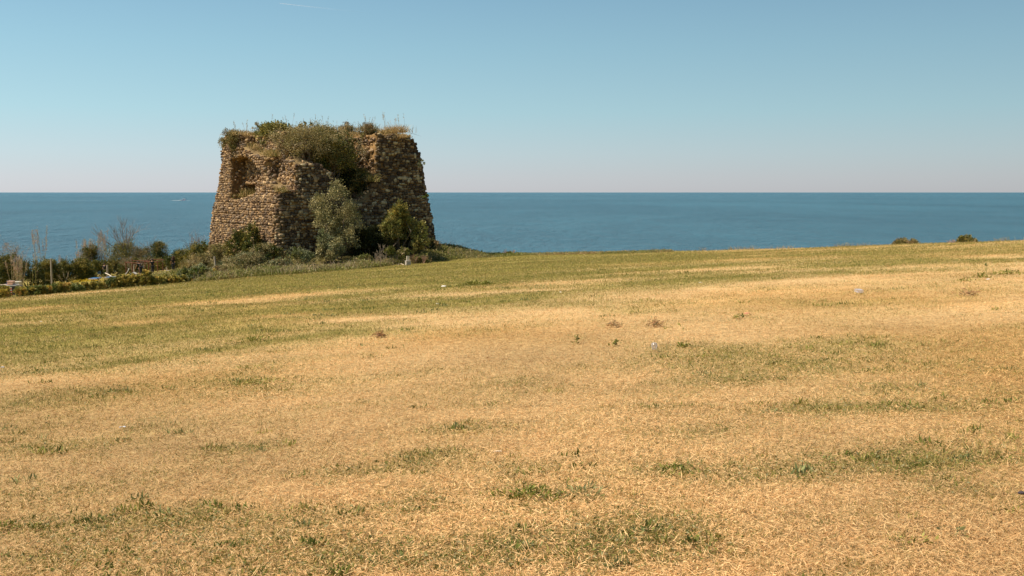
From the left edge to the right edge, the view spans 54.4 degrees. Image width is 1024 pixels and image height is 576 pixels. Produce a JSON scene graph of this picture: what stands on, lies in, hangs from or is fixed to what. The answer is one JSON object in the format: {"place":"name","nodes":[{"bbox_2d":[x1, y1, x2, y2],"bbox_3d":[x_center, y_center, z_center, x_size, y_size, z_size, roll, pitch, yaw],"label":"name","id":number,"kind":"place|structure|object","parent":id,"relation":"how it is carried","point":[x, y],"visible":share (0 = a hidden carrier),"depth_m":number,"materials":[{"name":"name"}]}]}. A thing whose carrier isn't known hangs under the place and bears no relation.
{"place":"outdoors","nodes":[
{"label":"outdoors","id":0,"kind":"place"},
{"bbox_2d":[0,239,1023,575],"bbox_3d":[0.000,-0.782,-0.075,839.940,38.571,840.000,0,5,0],"label":"ground","id":1,"kind":"structure","parent":0,"point":[786,313],"depth_m":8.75,"materials":[{"name":"beige plant"}]},
{"bbox_2d":[0,285,12,298],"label":"hedge shrub","id":2,"kind":"object","parent":1,"relation":"on","point":[5,291],"visible":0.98,"depth_m":45.94,"materials":[{"name":"green plant"}]},
{"bbox_2d":[0,251,29,289],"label":"scrub bush","id":3,"kind":"object","parent":1,"relation":"on","point":[4,277],"visible":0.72,"depth_m":107.66,"materials":[{"name":"green plant"}]},
{"bbox_2d":[4,255,27,285],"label":"reed clump","id":4,"kind":"object","parent":1,"relation":"on","point":[17,270],"visible":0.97,"depth_m":104.17,"materials":[{"name":"beige plant"}]},
{"bbox_2d":[2,240,31,261],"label":"tamarisk","id":5,"kind":"object","parent":1,"relation":"on","point":[15,256],"visible":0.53,"depth_m":111.61,"materials":[{"name":"plant"}]},
{"bbox_2d":[13,286,29,296],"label":"hedge shrub","id":6,"kind":"object","parent":1,"relation":"on","point":[19,291],"visible":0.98,"depth_m":48.81,"materials":[{"name":"green plant"}]},
{"bbox_2d":[0,518,47,531],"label":"weed","id":7,"kind":"object","parent":1,"relation":"on","point":[6,524],"visible":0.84,"depth_m":5.71,"materials":[{"name":"green plant"}]},
{"bbox_2d":[18,257,48,287],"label":"scrub bush","id":8,"kind":"object","parent":1,"relation":"on","point":[33,277],"visible":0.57,"depth_m":110.06,"materials":[{"name":"green plant"}]},
{"bbox_2d":[30,229,38,285],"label":"reed clump","id":9,"kind":"object","parent":1,"relation":"on","point":[33,244],"visible":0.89,"depth_m":120.96,"materials":[{"name":"brown plant"}]},
{"bbox_2d":[8,522,64,534],"bbox_3d":[-2.738,1.359,5.655,0.351,0.064,0.208,0,5,0],"label":"weed","id":10,"kind":"object","parent":1,"relation":"on","point":[40,523],"visible":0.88,"depth_m":5.66,"materials":[{"name":"green plant"}]},
{"bbox_2d":[33,284,49,295],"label":"hedge shrub","id":11,"kind":"object","parent":1,"relation":"on","point":[41,289],"visible":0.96,"depth_m":49.98,"materials":[{"name":"green plant"}]},
{"bbox_2d":[36,256,64,284],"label":"scrub bush","id":12,"kind":"object","parent":1,"relation":"on","point":[47,272],"visible":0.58,"depth_m":113.04,"materials":[{"name":"green plant"}]},
{"bbox_2d":[56,281,71,292],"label":"hedge shrub","id":13,"kind":"object","parent":1,"relation":"on","point":[64,286],"visible":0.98,"depth_m":51.71,"materials":[{"name":"green plant"}]},
{"bbox_2d":[53,258,77,282],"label":"scrub bush","id":14,"kind":"object","parent":1,"relation":"on","point":[64,265],"visible":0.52,"depth_m":115.03,"materials":[{"name":"green plant"}]},
{"bbox_2d":[72,282,85,291],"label":"hedge shrub","id":15,"kind":"object","parent":1,"relation":"on","point":[80,287],"visible":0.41,"depth_m":54.78,"materials":[{"name":"green plant"}]},
{"bbox_2d":[67,255,99,281],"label":"scrub bush","id":16,"kind":"object","parent":1,"relation":"on","point":[83,271],"visible":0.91,"depth_m":115.80,"materials":[{"name":"green plant"}]},
{"bbox_2d":[79,281,91,291],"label":"hedge shrub","id":17,"kind":"object","parent":1,"relation":"on","point":[86,285],"visible":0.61,"depth_m":55.35,"materials":[{"name":"green plant"}]},
{"bbox_2d":[76,237,101,260],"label":"tamarisk","id":18,"kind":"object","parent":1,"relation":"on","point":[84,240],"visible":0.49,"depth_m":128.14,"materials":[{"name":"plant"}]},
{"bbox_2d":[79,243,102,276],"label":"scrub bush","id":19,"kind":"object","parent":1,"relation":"on","point":[87,254],"visible":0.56,"depth_m":127.00,"materials":[{"name":"green plant"}]},
{"bbox_2d":[89,281,98,289],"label":"hedge shrub","id":20,"kind":"object","parent":1,"relation":"on","point":[94,284],"visible":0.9,"depth_m":56.00,"materials":[{"name":"green plant"}]},
{"bbox_2d":[95,280,106,289],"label":"hedge shrub","id":21,"kind":"object","parent":1,"relation":"on","point":[102,284],"visible":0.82,"depth_m":56.31,"materials":[{"name":"green plant"}]},
{"bbox_2d":[89,259,115,277],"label":"scrub bush","id":22,"kind":"object","parent":1,"relation":"on","point":[98,264],"visible":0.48,"depth_m":124.42,"materials":[{"name":"green plant"}]},
{"bbox_2d":[97,230,110,276],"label":"reed clump","id":23,"kind":"object","parent":1,"relation":"on","point":[104,247],"visible":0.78,"depth_m":128.20,"materials":[{"name":"brown plant"}]},
{"bbox_2d":[105,277,116,288],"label":"hedge shrub","id":24,"kind":"object","parent":1,"relation":"on","point":[110,282],"visible":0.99,"depth_m":56.97,"materials":[{"name":"green plant"}]},
{"bbox_2d":[90,217,146,259],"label":"bare tree","id":25,"kind":"object","parent":1,"relation":"on","point":[126,234],"visible":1,"depth_m":126.06,"materials":[{"name":"plant"}]},
{"bbox_2d":[107,259,129,274],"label":"scrub bush","id":26,"kind":"object","parent":1,"relation":"on","point":[116,271],"visible":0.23,"depth_m":126.87,"materials":[{"name":"green plant"}]},
{"bbox_2d":[114,274,126,287],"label":"hedge shrub","id":27,"kind":"object","parent":1,"relation":"on","point":[120,280],"visible":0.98,"depth_m":57.23,"materials":[{"name":"green plant"}]},
{"bbox_2d":[103,236,142,273],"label":"scrub bush","id":28,"kind":"object","parent":1,"relation":"on","point":[113,258],"visible":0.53,"depth_m":126.50,"materials":[{"name":"green plant"}]},
{"bbox_2d":[122,274,133,287],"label":"hedge shrub","id":29,"kind":"object","parent":1,"relation":"on","point":[128,278],"visible":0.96,"depth_m":57.52,"materials":[{"name":"green plant"}]},
{"bbox_2d":[116,254,153,273],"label":"scrub bush","id":30,"kind":"object","parent":1,"relation":"on","point":[129,267],"visible":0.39,"depth_m":123.80,"materials":[{"name":"green plant"}]},
{"bbox_2d":[118,254,151,272],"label":"bare shrub","id":31,"kind":"object","parent":1,"relation":"on","point":[131,263],"visible":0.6,"depth_m":121.92,"materials":[{"name":"brown plant"}]},
{"bbox_2d":[129,273,143,286],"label":"hedge shrub","id":32,"kind":"object","parent":1,"relation":"on","point":[136,278],"visible":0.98,"depth_m":57.68,"materials":[{"name":"green plant"}]},
{"bbox_2d":[125,259,148,273],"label":"rusty frame","id":33,"kind":"object","parent":1,"relation":"on","point":[132,264],"visible":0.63,"depth_m":120.20,"materials":[{"name":"metal"}]},
{"bbox_2d":[127,246,154,269],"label":"scrub bush","id":34,"kind":"object","parent":1,"relation":"on","point":[143,250],"visible":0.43,"depth_m":125.80,"materials":[{"name":"green plant"}]},
{"bbox_2d":[141,269,152,285],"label":"hedge shrub","id":35,"kind":"object","parent":1,"relation":"on","point":[147,274],"visible":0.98,"depth_m":57.85,"materials":[{"name":"green plant"}]},
{"bbox_2d":[150,275,161,285],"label":"hedge shrub","id":36,"kind":"object","parent":1,"relation":"on","point":[155,280],"visible":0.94,"depth_m":58.04,"materials":[{"name":"green plant"}]},
{"bbox_2d":[145,240,169,258],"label":"scrub bush","id":37,"kind":"object","parent":1,"relation":"on","point":[157,247],"visible":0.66,"depth_m":124.82,"materials":[{"name":"green plant"}]},
{"bbox_2d":[143,256,171,270],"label":"scrub bush","id":38,"kind":"object","parent":1,"relation":"on","point":[159,265],"visible":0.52,"depth_m":122.77,"materials":[{"name":"green plant"}]},
{"bbox_2d":[163,274,173,282],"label":"hedge shrub","id":39,"kind":"object","parent":1,"relation":"on","point":[169,279],"visible":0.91,"depth_m":59.13,"materials":[{"name":"green plant"}]},
{"bbox_2d":[162,247,185,269],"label":"scrub bush","id":40,"kind":"object","parent":1,"relation":"on","point":[178,255],"visible":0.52,"depth_m":115.79,"materials":[{"name":"green plant"}]},
{"bbox_2d":[176,267,197,277],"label":"scrub bush","id":41,"kind":"object","parent":1,"relation":"on","point":[185,271],"visible":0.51,"depth_m":64.33,"materials":[{"name":"green plant"}]},
{"bbox_2d":[177,253,204,268],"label":"scrub bush","id":42,"kind":"object","parent":1,"relation":"on","point":[192,261],"visible":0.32,"depth_m":81.03,"materials":[{"name":"green plant"}]},
{"bbox_2d":[182,240,208,261],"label":"scrub bush","id":43,"kind":"object","parent":1,"relation":"on","point":[200,248],"visible":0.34,"depth_m":109.70,"materials":[{"name":"green plant"}]},
{"bbox_2d":[189,262,210,277],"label":"scrub bush","id":44,"kind":"object","parent":1,"relation":"on","point":[200,268],"visible":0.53,"depth_m":68.76,"materials":[{"name":"green plant"}]},
{"bbox_2d":[192,251,216,267],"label":"scrub bush","id":45,"kind":"object","parent":1,"relation":"on","point":[209,262],"visible":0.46,"depth_m":79.51,"materials":[{"name":"green plant"}]},
{"bbox_2d":[203,241,231,263],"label":"bush","id":46,"kind":"object","parent":1,"relation":"on","point":[214,250],"visible":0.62,"depth_m":81.93,"materials":[{"name":"green plant"}]},
{"bbox_2d":[211,263,229,271],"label":"scrub bush","id":47,"kind":"object","parent":1,"relation":"on","point":[219,268],"visible":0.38,"depth_m":74.19,"materials":[{"name":"green plant"}]},
{"bbox_2d":[212,258,238,267],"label":"bush","id":48,"kind":"object","parent":1,"relation":"on","point":[219,263],"visible":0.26,"depth_m":78.66,"materials":[{"name":"green plant"}]},
{"bbox_2d":[221,227,249,263],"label":"bush","id":49,"kind":"object","parent":1,"relation":"on","point":[237,237],"visible":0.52,"depth_m":79.93,"materials":[{"name":"green plant"}]},
{"bbox_2d":[167,375,313,388],"bbox_3d":[-2.812,1.003,10.839,1.596,0.122,0.847,1,6,11],"label":"weed","id":50,"kind":"object","parent":1,"relation":"on","point":[247,382],"visible":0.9,"depth_m":10.74,"materials":[{"name":"green plant"}]},
{"bbox_2d":[221,250,270,268],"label":"bush","id":51,"kind":"object","parent":1,"relation":"on","point":[252,259],"visible":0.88,"depth_m":75.63,"materials":[{"name":"green plant"}]},
{"bbox_2d":[240,220,263,261],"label":"bush","id":52,"kind":"object","parent":1,"relation":"on","point":[255,240],"visible":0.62,"depth_m":79.00,"materials":[{"name":"green plant"}]},
{"bbox_2d":[218,335,298,343],"bbox_3d":[-3.900,0.778,15.234,1.139,0.138,0.717,0,5,0],"label":"weed","id":53,"kind":"object","parent":1,"relation":"on","point":[253,338],"visible":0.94,"depth_m":15.18,"materials":[{"name":"beige plant"}]},
{"bbox_2d":[249,241,283,263],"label":"bush","id":54,"kind":"object","parent":1,"relation":"on","point":[270,250],"visible":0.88,"depth_m":76.47,"materials":[{"name":"green plant"}]},
{"bbox_2d":[271,257,292,266],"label":"bush","id":55,"kind":"object","parent":1,"relation":"on","point":[283,261],"visible":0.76,"depth_m":75.19,"materials":[{"name":"green plant"}]},
{"bbox_2d":[286,246,316,264],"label":"bush","id":56,"kind":"object","parent":1,"relation":"on","point":[307,255],"visible":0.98,"depth_m":75.91,"materials":[{"name":"green plant"}]},
{"bbox_2d":[207,130,435,258],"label":"ruined tower","id":57,"kind":"structure","parent":1,"relation":"on","point":[284,220],"depth_m":83.65,"materials":[{"name":"stone"}]},
{"bbox_2d":[218,127,244,157],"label":"shrub","id":58,"kind":"object","parent":57,"relation":"on","point":[230,140],"visible":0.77,"depth_m":85.74,"materials":[{"name":"green plant"}]},
{"bbox_2d":[219,120,257,135],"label":"grass tuft","id":59,"kind":"object","parent":57,"relation":"on","point":[244,132],"visible":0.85,"depth_m":85.76,"materials":[{"name":"plant"}]},
{"bbox_2d":[224,187,256,196],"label":"grass tuft","id":60,"kind":"object","parent":57,"relation":"on","point":[246,192],"visible":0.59,"depth_m":86.95,"materials":[{"name":"plant"}]},
{"bbox_2d":[253,119,293,145],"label":"shrub","id":61,"kind":"object","parent":57,"relation":"on","point":[264,128],"visible":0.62,"depth_m":82.80,"materials":[{"name":"green plant"}]},
{"bbox_2d":[264,148,284,157],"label":"grass tuft","id":62,"kind":"object","parent":57,"relation":"on","point":[272,153],"visible":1,"depth_m":81.11,"materials":[{"name":"green plant"}]},
{"bbox_2d":[265,120,341,161],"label":"shrub","id":63,"kind":"object","parent":57,"relation":"on","point":[302,136],"visible":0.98,"depth_m":81.12,"materials":[{"name":"green plant"}]},
{"bbox_2d":[233,125,412,155],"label":"top growth","id":64,"kind":"object","parent":57,"relation":"on","point":[255,146],"visible":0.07,"depth_m":84.84,"materials":[{"name":"green plant"}]},
{"bbox_2d":[303,119,348,145],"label":"shrub","id":65,"kind":"object","parent":57,"relation":"on","point":[325,127],"visible":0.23,"depth_m":84.22,"materials":[{"name":"green plant"}]},
{"bbox_2d":[306,130,359,179],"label":"shrub","id":66,"kind":"object","parent":57,"relation":"on","point":[341,159],"visible":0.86,"depth_m":82.67,"materials":[{"name":"green plant"}]},
{"bbox_2d":[334,121,357,132],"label":"shrub","id":67,"kind":"object","parent":57,"relation":"on","point":[346,123],"visible":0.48,"depth_m":88.16,"materials":[{"name":"green plant"}]},
{"bbox_2d":[333,162,368,197],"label":"shrub","id":68,"kind":"object","parent":57,"relation":"on","point":[349,175],"visible":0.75,"depth_m":83.71,"materials":[{"name":"green plant"}]},
{"bbox_2d":[347,139,368,162],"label":"shrub","id":69,"kind":"object","parent":57,"relation":"on","point":[361,151],"visible":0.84,"depth_m":84.34,"materials":[{"name":"green plant"}]},
{"bbox_2d":[352,167,369,191],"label":"shrub","id":70,"kind":"object","parent":57,"relation":"on","point":[362,171],"visible":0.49,"depth_m":84.11,"materials":[{"name":"green plant"}]},
{"bbox_2d":[346,114,382,130],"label":"grass tuft","id":71,"kind":"object","parent":57,"relation":"on","point":[364,125],"visible":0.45,"depth_m":86.27,"materials":[{"name":"plant"}]},
{"bbox_2d":[358,121,377,138],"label":"shrub","id":72,"kind":"object","parent":57,"relation":"on","point":[369,129],"visible":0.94,"depth_m":84.90,"materials":[{"name":"green plant"}]},
{"bbox_2d":[354,173,381,181],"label":"grass tuft","id":73,"kind":"object","parent":57,"relation":"on","point":[372,178],"visible":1,"depth_m":83.10,"materials":[{"name":"green plant"}]},
{"bbox_2d":[377,111,418,135],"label":"grass tuft","id":74,"kind":"object","parent":57,"relation":"on","point":[394,129],"visible":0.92,"depth_m":85.25,"materials":[{"name":"plant"}]},
{"bbox_2d":[393,130,411,138],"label":"grass tuft","id":75,"kind":"object","parent":57,"relation":"on","point":[404,135],"visible":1,"depth_m":84.66,"materials":[{"name":"plant"}]},
{"bbox_2d":[315,228,347,262],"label":"bush","id":76,"kind":"object","parent":1,"relation":"on","point":[326,248],"visible":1,"depth_m":77.28,"materials":[{"name":"green plant"}]},
{"bbox_2d":[307,177,368,259],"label":"bush","id":77,"kind":"object","parent":1,"relation":"on","point":[337,222],"visible":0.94,"depth_m":78.59,"materials":[{"name":"green plant"}]},
{"bbox_2d":[352,253,373,261],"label":"bush","id":78,"kind":"object","parent":1,"relation":"on","point":[358,257],"visible":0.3,"depth_m":76.54,"materials":[{"name":"green plant"}]},
{"bbox_2d":[347,223,392,256],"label":"bush","id":79,"kind":"object","parent":1,"relation":"on","point":[371,239],"visible":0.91,"depth_m":80.25,"materials":[{"name":"green plant"}]},
{"bbox_2d":[370,328,386,337],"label":"hay clump","id":80,"kind":"object","parent":1,"relation":"on","point":[379,335],"visible":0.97,"depth_m":14.78,"materials":[{"name":"plant"}]},
{"bbox_2d":[103,241,674,281],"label":"verge weeds","id":81,"kind":"object","parent":1,"relation":"on","point":[452,253],"visible":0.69,"depth_m":75.96,"materials":[{"name":"green plant"}]},
{"bbox_2d":[382,245,398,262],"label":"bush","id":82,"kind":"object","parent":1,"relation":"on","point":[390,250],"visible":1,"depth_m":77.53,"materials":[{"name":"green plant"}]},
{"bbox_2d":[377,198,421,259],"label":"bush","id":83,"kind":"object","parent":1,"relation":"on","point":[397,222],"visible":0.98,"depth_m":79.97,"materials":[{"name":"green plant"}]},
{"bbox_2d":[396,246,410,264],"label":"bush","id":84,"kind":"object","parent":1,"relation":"on","point":[401,254],"visible":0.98,"depth_m":77.72,"materials":[{"name":"green plant"}]},
{"bbox_2d":[381,227,430,254],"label":"bush","id":85,"kind":"object","parent":1,"relation":"on","point":[407,243],"visible":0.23,"depth_m":81.30,"materials":[{"name":"green plant"}]},
{"bbox_2d":[362,547,454,568],"bbox_3d":[-0.499,1.289,4.748,0.438,0.070,0.252,0,5,0],"label":"weed","id":86,"kind":"object","parent":1,"relation":"on","point":[397,551],"visible":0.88,"depth_m":4.76,"materials":[{"name":"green plant"}]},
{"bbox_2d":[408,220,430,256],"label":"bush","id":87,"kind":"object","parent":1,"relation":"on","point":[424,239],"visible":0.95,"depth_m":80.33,"materials":[{"name":"green plant"}]},
{"bbox_2d":[409,252,431,263],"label":"bush","id":88,"kind":"object","parent":1,"relation":"on","point":[419,259],"visible":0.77,"depth_m":78.52,"materials":[{"name":"green plant"}]},
{"bbox_2d":[422,237,440,250],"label":"bush","id":89,"kind":"object","parent":1,"relation":"on","point":[433,242],"visible":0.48,"depth_m":83.94,"materials":[{"name":"green plant"}]},
{"bbox_2d":[454,280,484,286],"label":"weed","id":90,"kind":"object","parent":1,"relation":"on","point":[471,282],"visible":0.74,"depth_m":29.29,"materials":[{"name":"green plant"}]},
{"bbox_2d":[0,239,1023,575],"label":"green grass","id":91,"kind":"structure","parent":1,"relation":"on","point":[400,281],"depth_m":9.17,"materials":[{"name":"plant"}]},
{"bbox_2d":[466,483,591,509],"bbox_3d":[0.104,1.195,5.778,0.751,0.117,0.477,0,5,0],"label":"weed","id":92,"kind":"object","parent":1,"relation":"on","point":[520,492],"visible":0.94,"depth_m":5.78,"materials":[{"name":"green plant"}]},
{"bbox_2d":[541,479,634,502],"bbox_3d":[0.452,1.152,5.765,0.601,0.138,0.398,2,6,18],"label":"weed","id":93,"kind":"object","parent":1,"relation":"on","point":[584,487],"visible":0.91,"depth_m":5.75,"materials":[{"name":"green plant"}]},
{"bbox_2d":[605,316,628,327],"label":"hay clump","id":94,"kind":"object","parent":1,"relation":"on","point":[611,324],"visible":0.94,"depth_m":14.45,"materials":[{"name":"plant"}]},
{"bbox_2d":[646,316,666,326],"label":"hay clump","id":95,"kind":"object","parent":1,"relation":"on","point":[659,323],"visible":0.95,"depth_m":14.31,"materials":[{"name":"plant"}]},
{"bbox_2d":[650,462,699,473],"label":"weed","id":96,"kind":"object","parent":1,"relation":"on","point":[673,466],"visible":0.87,"depth_m":6.23,"materials":[{"name":"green plant"}]},
{"bbox_2d":[653,530,764,544],"bbox_3d":[0.956,1.210,4.828,0.530,0.072,0.161,-2,6,-17],"label":"weed","id":97,"kind":"object","parent":1,"relation":"on","point":[718,536],"visible":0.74,"depth_m":4.84,"materials":[{"name":"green plant"}]},
{"bbox_2d":[891,237,920,244],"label":"bush","id":98,"kind":"object","parent":1,"relation":"on","point":[903,240],"visible":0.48,"depth_m":72.79,"materials":[{"name":"green plant"}]},
{"bbox_2d":[870,530,947,551],"bbox_3d":[1.897,1.186,4.706,0.193,0.062,0.371,-4,7,-33],"label":"weed","id":99,"kind":"object","parent":1,"relation":"on","point":[936,537],"visible":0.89,"depth_m":4.68,"materials":[{"name":"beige plant"}]},
{"bbox_2d":[936,524,968,537],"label":"weed","id":100,"kind":"object","parent":1,"relation":"on","point":[959,528],"visible":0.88,"depth_m":4.78,"materials":[{"name":"beige plant"}]},
{"bbox_2d":[947,287,980,295],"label":"hay clump","id":101,"kind":"object","parent":1,"relation":"on","point":[969,292],"visible":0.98,"depth_m":17.11,"materials":[{"name":"plant"}]},
{"bbox_2d":[956,234,977,241],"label":"bush","id":102,"kind":"object","parent":1,"relation":"on","point":[963,238],"visible":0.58,"depth_m":70.87,"materials":[{"name":"green plant"}]},
{"bbox_2d":[974,269,1023,275],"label":"weed","id":103,"kind":"object","parent":1,"relation":"on","point":[1003,272],"visible":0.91,"depth_m":22.99,"materials":[{"name":"beige plant"}]},
{"bbox_2d":[0,192,1023,274],"bbox_3d":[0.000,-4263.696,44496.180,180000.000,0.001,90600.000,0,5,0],"label":"sea","id":104,"kind":"structure","parent":0,"point":[532,222],"depth_m":587.22,"materials":[{"name":"liquid"}]},
{"bbox_2d":[0,0,1023,191],"label":"sky","id":105,"kind":"structure","parent":0,"point":[96,95],"materials":[{"name":"blue"}]},
{"bbox_2d":[485,237,1023,252],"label":"crest grass","id":106,"kind":"structure","parent":0,"point":[737,248],"depth_m":76.43,"materials":[{"name":"green plant"}]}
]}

